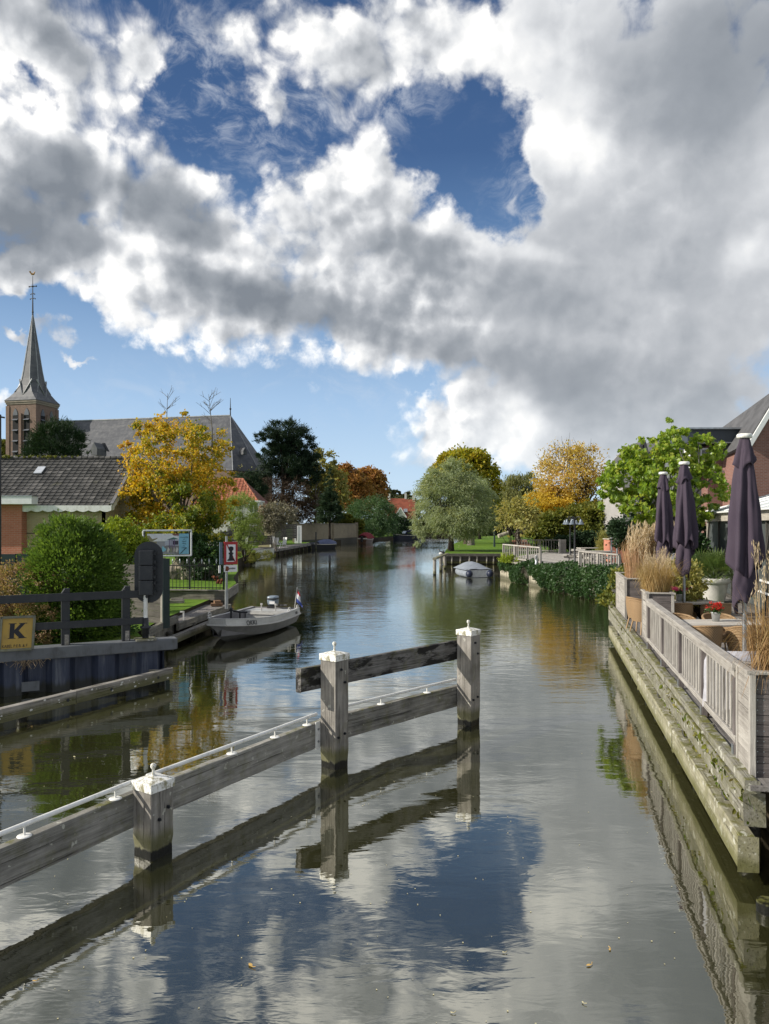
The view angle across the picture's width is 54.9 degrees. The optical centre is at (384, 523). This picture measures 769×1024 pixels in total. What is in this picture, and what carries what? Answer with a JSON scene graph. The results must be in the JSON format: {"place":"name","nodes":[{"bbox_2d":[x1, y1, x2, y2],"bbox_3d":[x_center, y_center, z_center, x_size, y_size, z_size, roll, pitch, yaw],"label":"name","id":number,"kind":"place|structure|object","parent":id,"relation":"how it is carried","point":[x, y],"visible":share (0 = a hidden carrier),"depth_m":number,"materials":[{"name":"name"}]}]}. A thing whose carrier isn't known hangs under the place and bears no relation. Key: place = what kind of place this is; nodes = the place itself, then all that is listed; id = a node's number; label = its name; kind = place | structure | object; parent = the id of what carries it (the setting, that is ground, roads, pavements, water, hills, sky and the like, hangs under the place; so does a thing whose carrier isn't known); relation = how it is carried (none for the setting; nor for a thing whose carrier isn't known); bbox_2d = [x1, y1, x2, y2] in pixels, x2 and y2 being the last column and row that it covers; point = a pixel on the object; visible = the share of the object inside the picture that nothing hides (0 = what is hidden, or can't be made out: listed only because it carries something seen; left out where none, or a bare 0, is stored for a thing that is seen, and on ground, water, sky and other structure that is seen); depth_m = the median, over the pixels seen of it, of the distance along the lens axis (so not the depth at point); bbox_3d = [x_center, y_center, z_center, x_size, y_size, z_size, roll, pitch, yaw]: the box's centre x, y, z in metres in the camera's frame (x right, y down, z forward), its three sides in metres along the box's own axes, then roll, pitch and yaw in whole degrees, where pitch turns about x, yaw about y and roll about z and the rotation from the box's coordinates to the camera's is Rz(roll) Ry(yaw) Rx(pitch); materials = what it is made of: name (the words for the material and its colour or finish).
{"place":"outdoors","nodes":[
{"label":"outdoors","id":0,"kind":"place"},
{"bbox_2d":[1,454,154,551],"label":"tiled shed","id":1,"kind":"structure","parent":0,"point":[82,485],"depth_m":35.49,"materials":[{"name":"grey tile"}]},
{"bbox_2d":[170,576,235,589],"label":"lawn","id":2,"kind":"structure","parent":0,"point":[231,582],"depth_m":31.71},
{"bbox_2d":[142,530,191,588],"bbox_3d":[-8.206,1.517,28.006,1.886,2.566,0.125,0,0,-33],"label":"banner board","id":3,"kind":"object","parent":2,"relation":"on","point":[174,543],"visible":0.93,"depth_m":28.11,"materials":[{"name":"blue paint"}]},
{"bbox_2d":[116,386,240,559],"bbox_3d":[-10.004,-1.885,35.741,6.078,9.669,6.770,0,0,0],"label":"maple tree","id":4,"kind":"object","parent":2,"relation":"on","point":[172,482],"visible":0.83,"depth_m":34.95,"materials":[{"name":"yellow plant"}]},
{"bbox_2d":[170,558,224,589],"bbox_3d":[-7.292,1.945,28.400,2.403,1.250,0.071,0,0,7],"label":"spear fence","id":5,"kind":"object","parent":2,"relation":"on","point":[194,587],"visible":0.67,"depth_m":28.35,"materials":[{"name":"metal"}]},
{"bbox_2d":[172,527,232,580],"bbox_3d":[-8.299,1.490,33.996,3.038,2.766,2.841,0,0,0],"label":"ivy mass","id":6,"kind":"object","parent":2,"relation":"on","point":[198,548],"visible":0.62,"depth_m":33.39,"materials":[{"name":"green plant"}]},
{"bbox_2d":[194,478,273,546],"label":"orange roof house","id":7,"kind":"structure","parent":0,"point":[243,485],"depth_m":96.65,"materials":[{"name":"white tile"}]},
{"bbox_2d":[14,529,514,645],"bbox_3d":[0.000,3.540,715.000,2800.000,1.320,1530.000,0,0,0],"label":"ground","id":8,"kind":"structure","parent":0,"point":[188,605],"depth_m":26.99,"materials":[{"name":"plant"}]},
{"bbox_2d":[1,495,38,571],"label":"brick annex","id":9,"kind":"object","parent":8,"relation":"on","point":[13,526],"visible":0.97,"depth_m":33.75,"materials":[{"name":"orange brick"}]},
{"bbox_2d":[0,557,69,644],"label":"garden hedge","id":10,"kind":"object","parent":8,"relation":"on","point":[7,609],"visible":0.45,"depth_m":17.83,"materials":[{"name":"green plant"}]},
{"bbox_2d":[17,415,90,455],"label":"dark yew","id":11,"kind":"object","parent":8,"relation":"on","point":[43,443],"visible":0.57,"depth_m":64.96,"materials":[{"name":"green plant"}]},
{"bbox_2d":[0,554,140,605],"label":"green fence","id":12,"kind":"object","parent":8,"relation":"on","point":[9,556],"visible":0.06,"depth_m":25.08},
{"bbox_2d":[6,509,142,642],"bbox_3d":[-7.924,1.278,18.804,3.146,3.350,3.533,0,0,0],"label":"conifer bush","id":13,"kind":"object","parent":8,"relation":"on","point":[81,543],"visible":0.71,"depth_m":18.27,"materials":[{"name":"green plant"}]},
{"bbox_2d":[34,613,139,642],"bbox_3d":[-7.789,2.557,18.982,2.927,0.944,2.085,0,0,-40],"label":"dark shrub","id":14,"kind":"object","parent":8,"relation":"on","point":[132,629],"visible":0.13,"depth_m":18.62,"materials":[{"name":"green plant"}]},
{"bbox_2d":[0,636,176,696],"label":"sheet pile wall","id":15,"kind":"structure","parent":8,"relation":"on","point":[71,666],"depth_m":16.03,"materials":[{"name":"metal"}]},
{"bbox_2d":[0,615,35,651],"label":"cable sign","id":16,"kind":"object","parent":15,"relation":"on","point":[17,633],"visible":1,"depth_m":15.35,"materials":[{"name":"yellow metal"}]},
{"bbox_2d":[0,586,143,644],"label":"black fence","id":17,"kind":"object","parent":15,"relation":"on","point":[65,597],"visible":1,"depth_m":16.00,"materials":[{"name":"paint"}]},
{"bbox_2d":[134,542,162,641],"bbox_3d":[-5.311,1.515,16.712,0.613,2.210,0.374,0,0,-26],"label":"shipping signal","id":18,"kind":"object","parent":15,"relation":"on","point":[148,570],"visible":0.96,"depth_m":16.66,"materials":[{"name":"black paint"}]},
{"bbox_2d":[99,513,149,577],"bbox_3d":[-8.555,1.308,23.767,2.531,3.280,2.080,0,0,0],"label":"yellow shrub","id":19,"kind":"object","parent":8,"relation":"on","point":[134,541],"visible":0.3,"depth_m":23.48,"materials":[{"name":"green plant"}]},
{"bbox_2d":[4,271,272,517],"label":"church","id":20,"kind":"structure","parent":8,"relation":"on","point":[30,401],"depth_m":138.28,"materials":[{"name":"brick"}]},
{"bbox_2d":[120,558,169,628],"bbox_3d":[-7.127,1.990,21.837,2.401,2.020,0.228,0,0,39],"label":"wooden screen","id":21,"kind":"object","parent":8,"relation":"on","point":[161,610],"visible":0.34,"depth_m":21.27,"materials":[{"name":"wood"}]},
{"bbox_2d":[149,615,177,636],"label":"retaining wall","id":22,"kind":"structure","parent":8,"relation":"on","point":[157,630],"depth_m":21.01,"materials":[{"name":"grey concrete"}]},
{"bbox_2d":[170,583,238,600],"bbox_3d":[-7.118,2.714,29.749,2.280,0.429,3.708,0,0,0],"label":"lawn edging","id":23,"kind":"object","parent":8,"relation":"on","point":[211,594],"visible":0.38,"depth_m":28.12,"materials":[{"name":"grey wood"}]},
{"bbox_2d":[225,490,266,560],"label":"bamboo shrub","id":24,"kind":"object","parent":8,"relation":"on","point":[243,523],"visible":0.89,"depth_m":55.76,"materials":[{"name":"green plant"}]},
{"bbox_2d":[234,470,268,497],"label":"round pine","id":25,"kind":"object","parent":8,"relation":"on","point":[257,485],"visible":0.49,"depth_m":111.20,"materials":[{"name":"green plant"}]},
{"bbox_2d":[238,549,275,563],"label":"bank weeds","id":26,"kind":"object","parent":8,"relation":"on","point":[257,556],"visible":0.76,"depth_m":64.82,"materials":[{"name":"green plant"}]},
{"bbox_2d":[253,498,299,550],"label":"grey shrub","id":27,"kind":"object","parent":8,"relation":"on","point":[276,518],"visible":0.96,"depth_m":76.13,"materials":[{"name":"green plant"}]},
{"bbox_2d":[274,523,296,540],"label":"garden screen","id":28,"kind":"object","parent":8,"relation":"on","point":[289,534],"visible":0.5,"depth_m":94.69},
{"bbox_2d":[252,415,325,540],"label":"tall pine","id":29,"kind":"object","parent":8,"relation":"on","point":[294,460],"visible":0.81,"depth_m":123.91,"materials":[{"name":"green plant"}]},
{"bbox_2d":[293,522,357,543],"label":"garden wall","id":30,"kind":"structure","parent":8,"relation":"on","point":[345,533],"depth_m":127.97,"materials":[{"name":"stone"}]},
{"bbox_2d":[304,447,351,523],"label":"autumn tree","id":31,"kind":"object","parent":8,"relation":"on","point":[344,492],"visible":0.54,"depth_m":136.82,"materials":[{"name":"green plant"}]},
{"bbox_2d":[313,468,344,539],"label":"spruce tree","id":32,"kind":"object","parent":8,"relation":"on","point":[331,508],"visible":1,"depth_m":117.28,"materials":[{"name":"green plant"}]},
{"bbox_2d":[334,513,365,535],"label":"bush","id":33,"kind":"object","parent":8,"relation":"on","point":[348,520],"visible":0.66,"depth_m":142.23,"materials":[{"name":"green plant"}]},
{"bbox_2d":[333,460,378,513],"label":"copper tree","id":34,"kind":"object","parent":8,"relation":"on","point":[360,485],"visible":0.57,"depth_m":162.54,"materials":[{"name":"brown plant"}]},
{"bbox_2d":[342,494,401,537],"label":"round bush","id":35,"kind":"object","parent":8,"relation":"on","point":[385,507],"visible":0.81,"depth_m":149.70,"materials":[{"name":"green plant"}]},
{"bbox_2d":[358,465,390,519],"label":"copper tree","id":36,"kind":"object","parent":8,"relation":"on","point":[377,476],"visible":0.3,"depth_m":170.14,"materials":[{"name":"brown plant"}]},
{"bbox_2d":[391,514,416,534],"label":"dark bush","id":37,"kind":"object","parent":8,"relation":"on","point":[405,523],"visible":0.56,"depth_m":184.34,"materials":[{"name":"green plant"}]},
{"bbox_2d":[0,535,768,1023],"bbox_3d":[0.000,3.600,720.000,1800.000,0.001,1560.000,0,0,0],"label":"water","id":38,"kind":"structure","parent":0,"point":[556,807],"depth_m":8.20,"materials":[{"name":"liquid"}]},
{"bbox_2d":[0,667,172,722],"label":"fender beam","id":39,"kind":"structure","parent":38,"relation":"on","point":[20,712],"depth_m":14.35,"materials":[{"name":"wood"}]},
{"bbox_2d":[166,604,230,642],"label":"mooring jetty","id":40,"kind":"object","parent":38,"relation":"in","point":[192,618],"visible":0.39,"depth_m":23.63,"materials":[{"name":"grey wood"}]},
{"bbox_2d":[218,536,237,608],"bbox_3d":[-5.516,1.725,26.092,0.669,2.550,0.142,0,0,-23],"label":"no mooring sign","id":41,"kind":"object","parent":40,"relation":"attached to","point":[230,553],"visible":1,"depth_m":26.04,"materials":[{"name":"metal"}]},
{"bbox_2d":[0,620,480,889],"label":"guide fence","id":42,"kind":"object","parent":38,"relation":"in","point":[147,804],"visible":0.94,"depth_m":9.91,"materials":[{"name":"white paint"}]},
{"bbox_2d":[206,587,302,640],"bbox_3d":[-4.399,3.002,24.469,2.068,1.455,5.155,0,0,13],"label":"open boat","id":43,"kind":"object","parent":38,"relation":"on","point":[232,624],"visible":1,"depth_m":23.80,"materials":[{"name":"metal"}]},
{"bbox_2d":[270,544,311,555],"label":"plank landing","id":44,"kind":"object","parent":38,"relation":"in","point":[292,546],"visible":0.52,"depth_m":91.00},
{"bbox_2d":[307,539,336,548],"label":"covered boat","id":45,"kind":"object","parent":38,"relation":"on","point":[326,544],"visible":0.88,"depth_m":105.84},
{"bbox_2d":[453,561,492,577],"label":"covered motor boat","id":46,"kind":"object","parent":38,"relation":"on","point":[468,569],"visible":1,"depth_m":49.46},
{"bbox_2d":[608,589,768,916],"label":"terrace deck","id":47,"kind":"structure","parent":38,"relation":"in","point":[741,838],"depth_m":9.36,"materials":[{"name":"wood"}]},
{"bbox_2d":[594,565,624,607],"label":"rose shrub","id":48,"kind":"object","parent":47,"relation":"on","point":[606,593],"visible":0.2,"depth_m":23.20,"materials":[{"name":"green plant"}]},
{"bbox_2d":[615,572,642,618],"bbox_3d":[7.128,2.024,21.131,0.828,1.114,2.608,0,0,12],"label":"board planter","id":49,"kind":"object","parent":47,"relation":"on","point":[628,587],"visible":0.41,"depth_m":20.00,"materials":[{"name":"grey wood"}]},
{"bbox_2d":[629,599,641,634],"bbox_3d":[6.062,2.175,17.361,0.615,0.817,0.660,0,0,-14],"label":"wicker chair","id":50,"kind":"object","parent":47,"relation":"on","point":[635,606],"visible":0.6,"depth_m":17.18,"materials":[{"name":"beige wicker"}]},
{"bbox_2d":[641,589,675,641],"bbox_3d":[6.069,2.039,16.449,0.628,1.084,0.808,0,0,12],"label":"board planter","id":51,"kind":"object","parent":47,"relation":"on","point":[666,599],"visible":0.42,"depth_m":16.11,"materials":[{"name":"grey wood"}]},
{"bbox_2d":[632,546,677,603],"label":"tan grass","id":52,"kind":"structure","parent":51,"relation":"in","point":[654,557],"depth_m":17.01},
{"bbox_2d":[654,472,673,562],"bbox_3d":[7.427,0.605,19.702,0.514,3.950,0.516,0,0,0],"label":"closed parasol","id":53,"kind":"object","parent":47,"relation":"on","point":[664,529],"visible":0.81,"depth_m":19.59,"materials":[{"name":"fabric"}]},
{"bbox_2d":[674,603,692,615],"bbox_3d":[6.658,2.175,16.792,0.660,0.817,0.615,0,0,0],"label":"wicker chair","id":54,"kind":"object","parent":47,"relation":"on","point":[685,608],"visible":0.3,"depth_m":16.51,"materials":[{"name":"brown wicker"}]},
{"bbox_2d":[673,461,698,602],"bbox_3d":[6.745,0.597,16.593,0.514,3.966,0.497,0,0,0],"label":"closed parasol","id":55,"kind":"object","parent":47,"relation":"on","point":[685,537],"visible":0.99,"depth_m":16.50,"materials":[{"name":"fabric"}]},
{"bbox_2d":[660,557,712,618],"bbox_3d":[7.188,1.741,17.909,1.170,1.852,1.589,0,0,-39],"label":"rose shrub","id":56,"kind":"object","parent":47,"relation":"on","point":[698,588],"visible":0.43,"depth_m":17.55,"materials":[{"name":"green plant"}]},
{"bbox_2d":[618,625,754,824],"bbox_3d":[4.999,2.869,13.670,0.204,0.438,13.000,0,0,12],"label":"moss","id":57,"kind":"object","parent":47,"relation":"on","point":[714,760],"visible":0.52,"depth_m":9.16,"materials":[{"name":"plant"}]},
{"bbox_2d":[645,599,738,754],"bbox_3d":[4.632,2.069,11.583,0.152,1.071,7.220,0,0,12],"label":"terrace railing","id":58,"kind":"object","parent":47,"relation":"on","point":[682,649],"visible":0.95,"depth_m":10.31,"materials":[{"name":"grey wood"}]},
{"bbox_2d":[691,625,722,647],"bbox_3d":[5.648,2.175,13.115,0.660,0.817,0.615,0,0,0],"label":"wicker chair","id":59,"kind":"object","parent":47,"relation":"on","point":[713,633],"visible":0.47,"depth_m":12.84,"materials":[{"name":"brown wicker"}]},
{"bbox_2d":[700,603,731,617],"bbox_3d":[7.508,2.175,16.752,0.660,0.817,0.615,0,0,0],"label":"wicker chair","id":60,"kind":"object","parent":47,"relation":"on","point":[727,608],"visible":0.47,"depth_m":16.54,"materials":[{"name":"brown wicker"}]},
{"bbox_2d":[702,577,730,602],"bbox_3d":[10.806,2.180,24.259,1.000,0.800,1.000,0,0,0],"label":"white pot","id":61,"kind":"object","parent":47,"relation":"on","point":[717,591],"visible":0.59,"depth_m":23.92,"materials":[{"name":"ceramic"}]},
{"bbox_2d":[691,546,733,585],"bbox_3d":[10.668,1.447,24.237,1.987,1.543,2.178,0,0,0],"label":"potted shrub","id":62,"kind":"object","parent":61,"relation":"in","point":[715,561],"visible":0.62,"depth_m":24.09,"materials":[{"name":"plant"}]},
{"bbox_2d":[701,612,735,650],"bbox_3d":[6.528,2.175,14.440,0.660,0.817,0.615,0,0,0],"label":"wicker chair","id":63,"kind":"object","parent":47,"relation":"on","point":[709,616],"visible":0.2,"depth_m":14.61,"materials":[{"name":"brown wicker"}]},
{"bbox_2d":[682,619,759,626],"bbox_3d":[6.148,2.202,13.737,1.350,0.756,0.805,0,0,-6],"label":"terrace table","id":64,"kind":"object","parent":47,"relation":"on","point":[722,622],"visible":0.13,"depth_m":13.67,"materials":[{"name":"grey wood"}]},
{"bbox_2d":[704,601,723,621],"bbox_3d":[6.172,1.639,13.840,0.396,0.372,0.334,0,0,0],"label":"flower pot","id":65,"kind":"object","parent":64,"relation":"on","point":[715,613],"visible":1,"depth_m":13.79,"materials":[{"name":"metal"}]},
{"bbox_2d":[705,494,768,616],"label":"glass pavilion","id":66,"kind":"structure","parent":47,"relation":"on","point":[717,529],"depth_m":25.39,"materials":[{"name":"white paint"}]},
{"bbox_2d":[709,521,717,576],"bbox_3d":[12.829,1.195,28.831,0.551,2.570,2.181,0,0,0],"label":"window pane","id":67,"kind":"structure","parent":66,"relation":"in","point":[713,532],"depth_m":28.82,"materials":[{"name":"clear glass"}]},
{"bbox_2d":[720,521,730,593],"bbox_3d":[12.253,1.195,26.553,0.551,2.570,2.181,0,0,0],"label":"window pane","id":68,"kind":"structure","parent":66,"relation":"in","point":[723,524],"depth_m":26.84,"materials":[{"name":"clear glass"}]},
{"bbox_2d":[749,521,764,608],"bbox_3d":[11.102,1.195,21.997,0.551,2.570,2.181,0,0,0],"label":"window pane","id":69,"kind":"structure","parent":66,"relation":"in","point":[761,575],"depth_m":21.61,"materials":[{"name":"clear glass"}]},
{"bbox_2d":[725,433,764,650],"bbox_3d":[5.630,0.594,11.512,0.508,3.972,0.520,0,0,0],"label":"closed parasol","id":70,"kind":"object","parent":47,"relation":"on","point":[744,522],"visible":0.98,"depth_m":11.39,"materials":[{"name":"fabric"}]},
{"bbox_2d":[725,626,765,650],"bbox_3d":[6.398,2.175,13.095,0.660,0.817,0.615,0,0,0],"label":"wicker chair","id":71,"kind":"object","parent":47,"relation":"on","point":[733,643],"visible":0.4,"depth_m":12.95,"materials":[{"name":"brown wicker"}]},
{"bbox_2d":[733,660,768,777],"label":"board planter","id":72,"kind":"object","parent":47,"relation":"on","point":[752,730],"visible":0.94,"depth_m":7.52,"materials":[{"name":"grey wood"}]},
{"bbox_2d":[714,590,768,694],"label":"brown grass","id":73,"kind":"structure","parent":72,"relation":"in","point":[763,652],"depth_m":7.71,"materials":[{"name":"plant"}]},
{"bbox_2d":[736,540,768,669],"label":"brown plumes","id":74,"kind":"object","parent":72,"relation":"in","point":[763,625],"visible":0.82,"depth_m":7.86,"materials":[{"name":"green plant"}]},
{"bbox_3d":[4.582,2.175,9.678,0.660,0.817,0.615,0,0,-6],"label":"wicker chair","id":75,"kind":"object","parent":47,"relation":"on","visible":0},
{"bbox_2d":[702,651,759,709],"bbox_3d":[4.571,2.036,9.564,0.801,0.832,0.532,0,0,0],"label":"blanket","id":76,"kind":"object","parent":75,"relation":"on","point":[737,658],"visible":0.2,"depth_m":9.42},
{"bbox_2d":[0,0,768,524],"label":"sky","id":77,"kind":"structure","parent":0,"point":[407,232],"materials":[{"name":"white"}]},
{"bbox_2d":[388,494,415,532],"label":"red roof house","id":78,"kind":"structure","parent":0,"point":[404,507],"depth_m":233.17,"materials":[{"name":"tile"}]},
{"bbox_2d":[445,536,514,553],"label":"lawn","id":79,"kind":"structure","parent":0,"point":[483,545],"depth_m":86.93,"materials":[{"name":"plant"}]},
{"bbox_2d":[404,455,502,550],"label":"willow tree","id":80,"kind":"object","parent":79,"relation":"on","point":[452,522],"visible":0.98,"depth_m":71.61,"materials":[{"name":"green plant"}]},
{"bbox_2d":[453,473,495,544],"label":"avenue tree","id":81,"kind":"object","parent":79,"relation":"on","point":[485,482],"visible":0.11,"depth_m":91.52,"materials":[{"name":"green plant"}]},
{"bbox_2d":[499,470,538,539],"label":"weeping willow","id":82,"kind":"object","parent":79,"relation":"on","point":[514,482],"visible":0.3,"depth_m":116.60,"materials":[{"name":"green plant"}]},
{"bbox_2d":[617,521,654,577],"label":"plumed grass","id":83,"kind":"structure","parent":0,"point":[643,538],"depth_m":20.24,"materials":[{"name":"plant"}]},
{"bbox_2d":[506,535,768,831],"bbox_3d":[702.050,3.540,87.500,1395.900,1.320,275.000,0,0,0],"label":"ground","id":84,"kind":"structure","parent":0,"point":[766,793],"depth_m":8.85,"materials":[{"name":"soil"}]},
{"bbox_2d":[424,442,505,543],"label":"turning tree","id":85,"kind":"object","parent":84,"relation":"on","point":[478,459],"visible":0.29,"depth_m":96.10,"materials":[{"name":"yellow plant"}]},
{"bbox_2d":[442,550,500,564],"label":"plank quay","id":86,"kind":"structure","parent":84,"relation":"on","point":[452,559],"depth_m":65.09,"materials":[{"name":"wood"}]},
{"bbox_2d":[498,503,541,555],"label":"sparse tree","id":87,"kind":"object","parent":84,"relation":"on","point":[520,523],"visible":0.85,"depth_m":57.09,"materials":[{"name":"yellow plant"}]},
{"bbox_2d":[523,505,573,551],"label":"garden bush","id":88,"kind":"object","parent":84,"relation":"on","point":[551,525],"visible":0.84,"depth_m":62.10,"materials":[{"name":"green plant"}]},
{"bbox_2d":[500,561,612,599],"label":"concrete quay","id":89,"kind":"structure","parent":84,"relation":"on","point":[505,576],"depth_m":43.70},
{"bbox_2d":[497,558,624,602],"bbox_3d":[9.149,2.675,39.718,1.763,1.996,17.545,0,0,-9],"label":"ivy hedge","id":90,"kind":"object","parent":89,"relation":"attached to","point":[576,581],"visible":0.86,"depth_m":37.30,"materials":[{"name":"green plant"}]},
{"bbox_2d":[513,552,674,576],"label":"platform","id":91,"kind":"structure","parent":89,"relation":"on","point":[550,557],"depth_m":50.63,"materials":[{"name":"grey wood"}]},
{"bbox_2d":[489,488,542,553],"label":"sparse shrub","id":92,"kind":"object","parent":91,"relation":"on","point":[506,509],"visible":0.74,"depth_m":58.20,"materials":[{"name":"green plant"}]},
{"bbox_2d":[502,544,541,562],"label":"slat railing","id":93,"kind":"object","parent":91,"relation":"on","point":[527,552],"visible":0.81,"depth_m":44.36,"materials":[{"name":"white wood"}]},
{"bbox_2d":[564,516,583,561],"bbox_3d":[10.155,0.972,39.558,1.081,2.697,1.039,0,0,0],"label":"lamp post","id":94,"kind":"object","parent":91,"relation":"on","point":[572,521],"visible":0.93,"depth_m":39.48,"materials":[{"name":"metal"}]},
{"bbox_2d":[578,550,620,570],"bbox_3d":[10.043,1.830,34.766,0.140,0.980,4.258,0,0,-9],"label":"slat railing","id":95,"kind":"object","parent":91,"relation":"on","point":[597,557],"visible":0.54,"depth_m":34.92,"materials":[{"name":"white wood"}]},
{"bbox_2d":[522,434,608,512],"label":"autumn maple","id":96,"kind":"object","parent":84,"relation":"on","point":[570,494],"visible":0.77,"depth_m":65.92,"materials":[{"name":"yellow plant"}]},
{"bbox_2d":[542,529,605,550],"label":"garden bush","id":97,"kind":"object","parent":84,"relation":"on","point":[584,538],"visible":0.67,"depth_m":59.07,"materials":[{"name":"green plant"}]},
{"bbox_2d":[571,498,605,550],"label":"garden bush","id":98,"kind":"object","parent":84,"relation":"on","point":[589,512],"visible":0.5,"depth_m":61.32,"materials":[{"name":"green plant"}]},
{"bbox_2d":[603,538,626,562],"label":"red wall","id":99,"kind":"structure","parent":84,"relation":"on","point":[608,546],"depth_m":44.00,"materials":[{"name":"brick"}]},
{"bbox_2d":[603,440,663,537],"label":"pale house","id":100,"kind":"structure","parent":84,"relation":"on","point":[610,510],"depth_m":58.12,"materials":[{"name":"paint"}]},
{"bbox_2d":[602,512,706,565],"bbox_3d":[13.397,1.001,35.958,5.593,3.550,3.514,0,0,0],"label":"dark hedge","id":101,"kind":"object","parent":84,"relation":"on","point":[616,528],"visible":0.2,"depth_m":35.59,"materials":[{"name":"green plant"}]},
{"bbox_2d":[594,417,730,558],"bbox_3d":[10.298,-0.537,27.385,5.222,6.875,2.899,0,0,-21],"label":"plane tree","id":102,"kind":"object","parent":84,"relation":"on","point":[635,466],"visible":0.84,"depth_m":27.08,"materials":[{"name":"green plant"}]},
{"bbox_2d":[674,535,713,584],"bbox_3d":[11.395,1.538,27.216,1.992,2.250,1.482,0,0,-45],"label":"dark laurel","id":103,"kind":"object","parent":84,"relation":"on","point":[703,543],"visible":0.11,"depth_m":27.15,"materials":[{"name":"green plant"}]},
{"bbox_2d":[662,394,768,558],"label":"brick house","id":104,"kind":"structure","parent":84,"relation":"on","point":[753,419],"depth_m":40.03,"materials":[{"name":"brick"}]},
{"bbox_2d":[622,552,689,591],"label":"tan grass","id":105,"kind":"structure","parent":0,"point":[656,578],"depth_m":16.24,"materials":[{"name":"plant"}]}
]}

